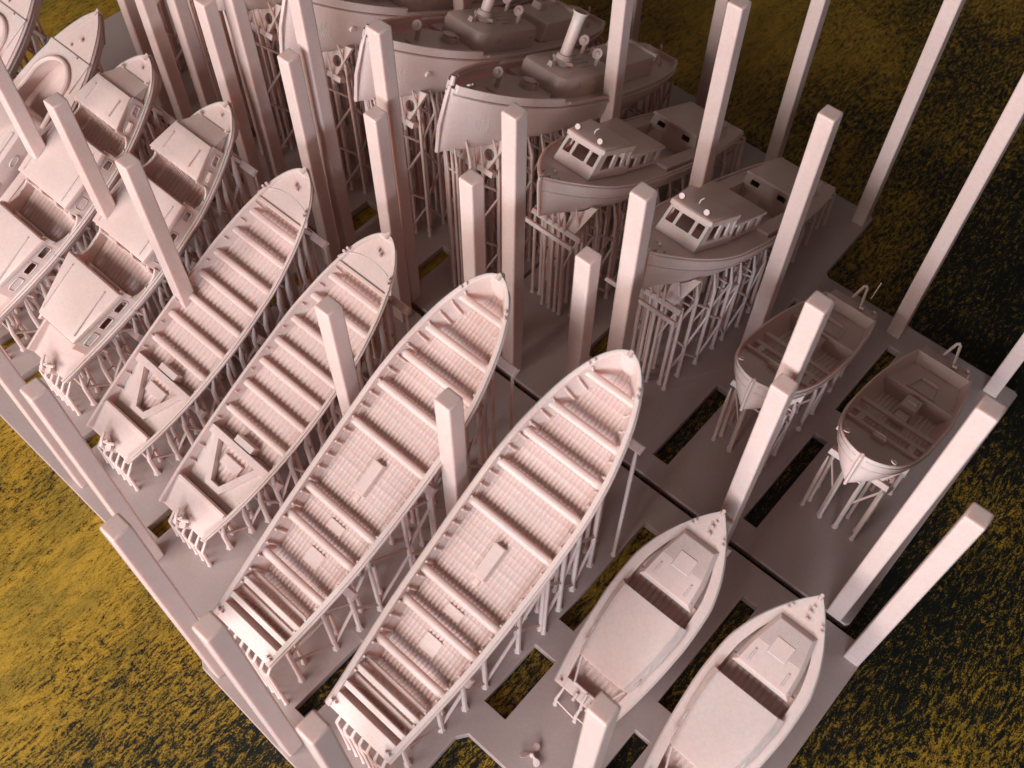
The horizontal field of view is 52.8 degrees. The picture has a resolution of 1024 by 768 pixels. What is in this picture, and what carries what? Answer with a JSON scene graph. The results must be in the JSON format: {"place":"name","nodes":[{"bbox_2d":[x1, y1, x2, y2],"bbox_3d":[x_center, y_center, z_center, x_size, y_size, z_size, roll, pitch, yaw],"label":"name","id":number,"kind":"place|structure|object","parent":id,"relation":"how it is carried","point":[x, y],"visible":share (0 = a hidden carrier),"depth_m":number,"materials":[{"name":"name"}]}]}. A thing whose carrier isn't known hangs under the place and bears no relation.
{"place":"outdoors","nodes":[
{"label":"outdoors","id":0,"kind":"place"},
{"bbox_2d":[0,0,1023,767],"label":"ground","id":1,"kind":"structure","parent":0,"point":[100,662],"depth_m":37.40,"materials":[{"name":"gold plant"}]},
{"bbox_2d":[97,0,695,314],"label":"print raft","id":2,"kind":"object","parent":1,"relation":"on","point":[436,286],"visible":0.16,"depth_m":46.00,"materials":[{"name":"plastic"}]},
{"bbox_2d":[117,0,174,115],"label":"post","id":3,"kind":"object","parent":2,"relation":"on","point":[134,25],"visible":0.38,"depth_m":44.58,"materials":[{"name":"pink plastic"}]},
{"bbox_2d":[166,0,216,107],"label":"post","id":4,"kind":"object","parent":2,"relation":"on","point":[190,44],"visible":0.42,"depth_m":41.77,"materials":[{"name":"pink plastic"}]},
{"bbox_2d":[155,0,268,77],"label":"steam tug","id":5,"kind":"object","parent":2,"relation":"on","point":[172,36],"visible":0.12,"depth_m":48.83,"materials":[{"name":"pink plastic"}]},
{"bbox_2d":[187,0,283,114],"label":"steam tug","id":6,"kind":"object","parent":2,"relation":"on","point":[197,25],"visible":0.1,"depth_m":46.18,"materials":[{"name":"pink plastic"}]},
{"bbox_2d":[223,0,286,179],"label":"post","id":7,"kind":"object","parent":2,"relation":"on","point":[243,39],"visible":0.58,"depth_m":39.71,"materials":[{"name":"pink plastic"}]},
{"bbox_2d":[216,0,363,155],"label":"steam tug","id":8,"kind":"object","parent":2,"relation":"on","point":[259,11],"visible":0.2,"depth_m":43.35,"materials":[{"name":"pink plastic"}]},
{"bbox_2d":[288,0,355,249],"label":"post","id":9,"kind":"object","parent":2,"relation":"on","point":[306,31],"visible":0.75,"depth_m":37.55,"materials":[{"name":"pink plastic"}]},
{"bbox_2d":[366,19,420,301],"bbox_3d":[-4.116,-7.308,37.174,0.580,13.450,0.580,37,64,21],"label":"post","id":10,"kind":"object","parent":2,"relation":"on","point":[381,47],"visible":0.79,"depth_m":34.37,"materials":[{"name":"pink plastic"}]},
{"bbox_2d":[279,0,532,193],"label":"steam tug","id":11,"kind":"object","parent":2,"relation":"on","point":[341,24],"visible":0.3,"depth_m":40.51,"materials":[{"name":"pink plastic"}]},
{"bbox_2d":[453,0,471,9],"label":"post","id":12,"kind":"object","parent":2,"relation":"on","point":[461,4],"visible":0.02,"depth_m":41.92,"materials":[{"name":"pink plastic"}]},
{"bbox_2d":[354,0,604,237],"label":"steam tug","id":13,"kind":"object","parent":2,"relation":"on","point":[432,54],"visible":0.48,"depth_m":40.02,"materials":[{"name":"pink plastic"}]},
{"bbox_2d":[435,7,677,286],"bbox_3d":[2.045,-11.064,41.130,3.593,10.877,14.270,37,64,21],"label":"steam tug","id":14,"kind":"object","parent":2,"relation":"on","point":[557,94],"visible":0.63,"depth_m":38.50,"materials":[{"name":"pink plastic"}]},
{"bbox_2d":[600,0,633,213],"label":"post","id":15,"kind":"object","parent":2,"relation":"on","point":[619,33],"visible":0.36,"depth_m":38.17,"materials":[{"name":"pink plastic"}]},
{"bbox_2d":[630,0,642,41],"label":"post","id":16,"kind":"object","parent":2,"relation":"on","point":[636,18],"visible":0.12,"depth_m":47.52,"materials":[{"name":"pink plastic"}]},
{"bbox_2d":[695,0,729,108],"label":"post","id":17,"kind":"object","parent":2,"relation":"on","point":[712,47],"visible":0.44,"depth_m":46.05,"materials":[{"name":"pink plastic"}]},
{"bbox_2d":[0,67,858,767],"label":"print raft","id":18,"kind":"object","parent":1,"relation":"on","point":[526,725],"visible":0.16,"depth_m":35.77,"materials":[{"name":"plastic"}]},
{"bbox_2d":[0,0,49,79],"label":"decked launch","id":19,"kind":"object","parent":18,"relation":"on","point":[19,29],"visible":0.52,"depth_m":42.20,"materials":[{"name":"plastic"}]},
{"bbox_2d":[0,347,87,487],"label":"post","id":20,"kind":"object","parent":18,"relation":"on","point":[12,382],"visible":0.54,"depth_m":33.51,"materials":[{"name":"pink plastic"}]},
{"bbox_2d":[0,57,91,252],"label":"post","id":21,"kind":"object","parent":18,"relation":"on","point":[17,112],"visible":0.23,"depth_m":37.16,"materials":[{"name":"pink plastic"}]},
{"bbox_2d":[0,9,140,201],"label":"decked launch","id":22,"kind":"object","parent":18,"relation":"on","point":[65,63],"visible":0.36,"depth_m":40.83,"materials":[{"name":"pink plastic"}]},
{"bbox_2d":[0,53,176,359],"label":"cabin launch","id":23,"kind":"object","parent":18,"relation":"on","point":[48,211],"visible":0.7,"depth_m":38.65,"materials":[{"name":"pink plastic"}]},
{"bbox_2d":[20,377,163,561],"bbox_3d":[-12.646,3.107,31.834,0.580,11.050,0.580,37,64,21],"label":"post","id":24,"kind":"object","parent":18,"relation":"on","point":[44,403],"visible":0.75,"depth_m":29.81,"materials":[{"name":"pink plastic"}]},
{"bbox_2d":[43,92,161,312],"bbox_3d":[-14.723,-6.146,37.776,0.580,11.050,0.580,37,64,21],"label":"post","id":25,"kind":"object","parent":18,"relation":"on","point":[62,116],"visible":0.61,"depth_m":34.92,"materials":[{"name":"pink plastic"}]},
{"bbox_2d":[27,100,259,415],"bbox_3d":[-13.744,-4.812,38.592,3.621,8.185,10.707,37,64,21],"label":"cabin launch","id":26,"kind":"object","parent":18,"relation":"on","point":[104,287],"visible":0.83,"depth_m":37.44,"materials":[{"name":"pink plastic"}]},
{"bbox_2d":[115,152,194,308],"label":"post","id":27,"kind":"object","parent":18,"relation":"on","point":[138,186],"visible":0.59,"depth_m":33.91,"materials":[{"name":"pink plastic"}]},
{"bbox_2d":[100,513,224,677],"bbox_3d":[-9.680,6.452,29.702,0.580,11.050,0.580,37,64,21],"label":"post","id":28,"kind":"object","parent":18,"relation":"on","point":[119,532],"visible":0.77,"depth_m":27.44,"materials":[{"name":"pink plastic"}]},
{"bbox_2d":[135,0,192,120],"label":"post","id":29,"kind":"object","parent":18,"relation":"on","point":[150,16],"visible":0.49,"depth_m":41.63,"materials":[{"name":"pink plastic"}]},
{"bbox_2d":[86,166,329,491],"bbox_3d":[-10.793,-2.115,37.097,3.513,7.816,11.018,37,64,21],"label":"open launch","id":30,"kind":"object","parent":18,"relation":"on","point":[180,358],"visible":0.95,"depth_m":36.90,"materials":[{"name":"plastic"}]},
{"bbox_2d":[193,0,265,196],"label":"post","id":31,"kind":"object","parent":18,"relation":"on","point":[208,14],"visible":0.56,"depth_m":38.87,"materials":[{"name":"pink plastic"}]},
{"bbox_2d":[192,611,302,756],"bbox_3d":[-7.022,8.554,28.368,0.580,11.050,0.580,37,64,21],"label":"post","id":32,"kind":"object","parent":18,"relation":"on","point":[215,636],"visible":1,"depth_m":26.44,"materials":[{"name":"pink plastic"}]},
{"bbox_2d":[158,231,411,567],"bbox_3d":[-7.669,0.382,35.512,3.513,7.816,11.018,37,64,21],"label":"open launch","id":33,"kind":"object","parent":18,"relation":"on","point":[279,399],"visible":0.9,"depth_m":35.31,"materials":[{"name":"pink plastic"}]},
{"bbox_2d":[277,48,340,264],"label":"post","id":34,"kind":"object","parent":18,"relation":"on","point":[293,77],"visible":0.83,"depth_m":37.61,"materials":[{"name":"pink plastic"}]},
{"bbox_2d":[295,710,352,767],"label":"post","id":35,"kind":"object","parent":18,"relation":"on","point":[316,733],"visible":1,"depth_m":22.80,"materials":[{"name":"pink plastic"}]},
{"bbox_2d":[314,295,360,416],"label":"post","id":36,"kind":"object","parent":18,"relation":"on","point":[333,326],"visible":0.5,"depth_m":30.22,"materials":[{"name":"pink plastic"}]},
{"bbox_2d":[213,273,519,705],"bbox_3d":[-4.176,3.318,31.904,3.539,10.746,11.909,37,64,21],"label":"open boat","id":37,"kind":"object","parent":18,"relation":"on","point":[367,478],"visible":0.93,"depth_m":30.97,"materials":[{"name":"pink plastic"}]},
{"bbox_2d":[363,105,411,321],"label":"post","id":38,"kind":"object","parent":18,"relation":"on","point":[379,143],"visible":0.77,"depth_m":35.78,"materials":[{"name":"pink plastic"}]},
{"bbox_2d":[434,387,468,515],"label":"post","id":39,"kind":"object","parent":18,"relation":"on","point":[449,410],"visible":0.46,"depth_m":28.71,"materials":[{"name":"pink plastic"}]},
{"bbox_2d":[459,168,485,281],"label":"post","id":40,"kind":"object","parent":18,"relation":"on","point":[471,187],"visible":0.46,"depth_m":33.08,"materials":[{"name":"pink plastic"}]},
{"bbox_2d":[325,349,645,767],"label":"open boat","id":41,"kind":"object","parent":18,"relation":"on","point":[472,590],"visible":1,"depth_m":29.48,"materials":[{"name":"pink plastic"}]},
{"bbox_2d":[519,743,539,766],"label":"propeller","id":42,"kind":"object","parent":18,"relation":"on","point":[536,761],"visible":1,"depth_m":32.69,"materials":[{"name":"plastic"}]},
{"bbox_2d":[565,246,601,375],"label":"post","id":43,"kind":"object","parent":18,"relation":"on","point":[585,280],"visible":0.56,"depth_m":31.70,"materials":[{"name":"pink plastic"}]},
{"bbox_2d":[572,691,620,767],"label":"post","id":44,"kind":"object","parent":18,"relation":"on","point":[603,709],"visible":1,"depth_m":23.61,"materials":[{"name":"pink plastic"}]},
{"bbox_2d":[552,509,731,723],"bbox_3d":[4.308,7.421,32.685,3.076,5.094,7.020,37,64,21],"label":"cuddy boat","id":45,"kind":"object","parent":18,"relation":"on","point":[648,616],"visible":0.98,"depth_m":31.95,"materials":[{"name":"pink plastic"}]},
{"bbox_2d":[643,593,826,767],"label":"cuddy boat","id":46,"kind":"object","parent":18,"relation":"on","point":[745,700],"visible":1,"depth_m":30.48,"materials":[{"name":"plastic"}]},
{"bbox_2d":[720,373,798,545],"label":"post","id":47,"kind":"object","parent":18,"relation":"on","point":[782,390],"visible":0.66,"depth_m":30.01,"materials":[{"name":"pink plastic"}]},
{"bbox_2d":[843,502,993,666],"bbox_3d":[11.545,6.204,30.105,0.580,10.900,0.580,37,64,21],"label":"post","id":48,"kind":"object","parent":18,"relation":"on","point":[963,534],"visible":1,"depth_m":28.50,"materials":[{"name":"pink plastic"}]},
{"bbox_2d":[495,139,1016,627],"bbox_3d":[10.268,-2.011,42.044,18.200,0.400,16.940,37,64,21],"label":"print raft","id":49,"kind":"object","parent":1,"relation":"on","point":[791,543],"visible":0.49,"depth_m":39.58,"materials":[{"name":"plastic"}]},
{"bbox_2d":[501,102,527,375],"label":"post","id":50,"kind":"object","parent":49,"relation":"on","point":[514,124],"visible":0.89,"depth_m":32.96,"materials":[{"name":"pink plastic"}]},
{"bbox_2d":[606,181,657,351],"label":"post","id":51,"kind":"object","parent":49,"relation":"on","point":[640,215],"visible":0.57,"depth_m":30.14,"materials":[{"name":"pink plastic"}]},
{"bbox_2d":[525,101,745,317],"bbox_3d":[5.117,-8.715,41.030,3.772,8.540,12.877,37,64,21],"label":"pilot boat","id":52,"kind":"object","parent":49,"relation":"on","point":[588,170],"visible":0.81,"depth_m":38.47,"materials":[{"name":"plastic"}]},
{"bbox_2d":[688,0,751,187],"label":"post","id":53,"kind":"object","parent":49,"relation":"on","point":[737,12],"visible":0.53,"depth_m":34.91,"materials":[{"name":"pink plastic"}]},
{"bbox_2d":[605,157,835,390],"bbox_3d":[8.501,-5.956,39.279,3.772,8.540,12.877,37,64,21],"label":"pilot boat","id":54,"kind":"object","parent":49,"relation":"on","point":[732,221],"visible":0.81,"depth_m":37.07,"materials":[{"name":"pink plastic"}]},
{"bbox_2d":[740,104,842,344],"bbox_3d":[9.401,-4.573,35.897,0.580,12.800,0.580,37,64,21],"label":"post","id":55,"kind":"object","parent":49,"relation":"on","point":[822,135],"visible":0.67,"depth_m":33.84,"materials":[{"name":"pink plastic"}]},
{"bbox_2d":[711,283,881,473],"bbox_3d":[10.653,-1.170,37.370,3.080,6.593,9.424,37,64,21],"label":"dinghy","id":56,"kind":"object","parent":49,"relation":"on","point":[842,340],"visible":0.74,"depth_m":37.31,"materials":[{"name":"pink plastic"}]},
{"bbox_2d":[764,0,830,161],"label":"post","id":57,"kind":"object","parent":49,"relation":"on","point":[809,37],"visible":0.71,"depth_m":42.47,"materials":[{"name":"pink plastic"}]},
{"bbox_2d":[773,290,834,382],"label":"post","id":58,"kind":"object","parent":49,"relation":"on","point":[818,306],"visible":0.34,"depth_m":26.75,"materials":[{"name":"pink plastic"}]},
{"bbox_2d":[799,343,971,541],"bbox_3d":[13.614,1.114,35.921,3.080,6.593,9.424,37,64,21],"label":"dinghy","id":59,"kind":"object","parent":49,"relation":"on","point":[899,416],"visible":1,"depth_m":35.53,"materials":[{"name":"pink plastic"}]},
{"bbox_2d":[852,0,965,226],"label":"post","id":60,"kind":"object","parent":49,"relation":"on","point":[938,37],"visible":1,"depth_m":39.38,"materials":[{"name":"pink plastic"}]},
{"bbox_2d":[826,394,1006,620],"bbox_3d":[11.239,4.188,29.883,0.580,13.450,0.580,37,64,21],"label":"post","id":61,"kind":"object","parent":49,"relation":"on","point":[981,421],"visible":1,"depth_m":27.75,"materials":[{"name":"pink plastic"}]},
{"bbox_2d":[886,73,1023,338],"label":"post","id":62,"kind":"object","parent":49,"relation":"on","point":[1010,120],"visible":1,"depth_m":35.41,"materials":[{"name":"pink plastic"}]},
{"bbox_2d":[983,333,1023,397],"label":"post","id":63,"kind":"object","parent":49,"relation":"on","point":[1008,367],"visible":1,"depth_m":38.87,"materials":[{"name":"pink plastic"}]}
]}

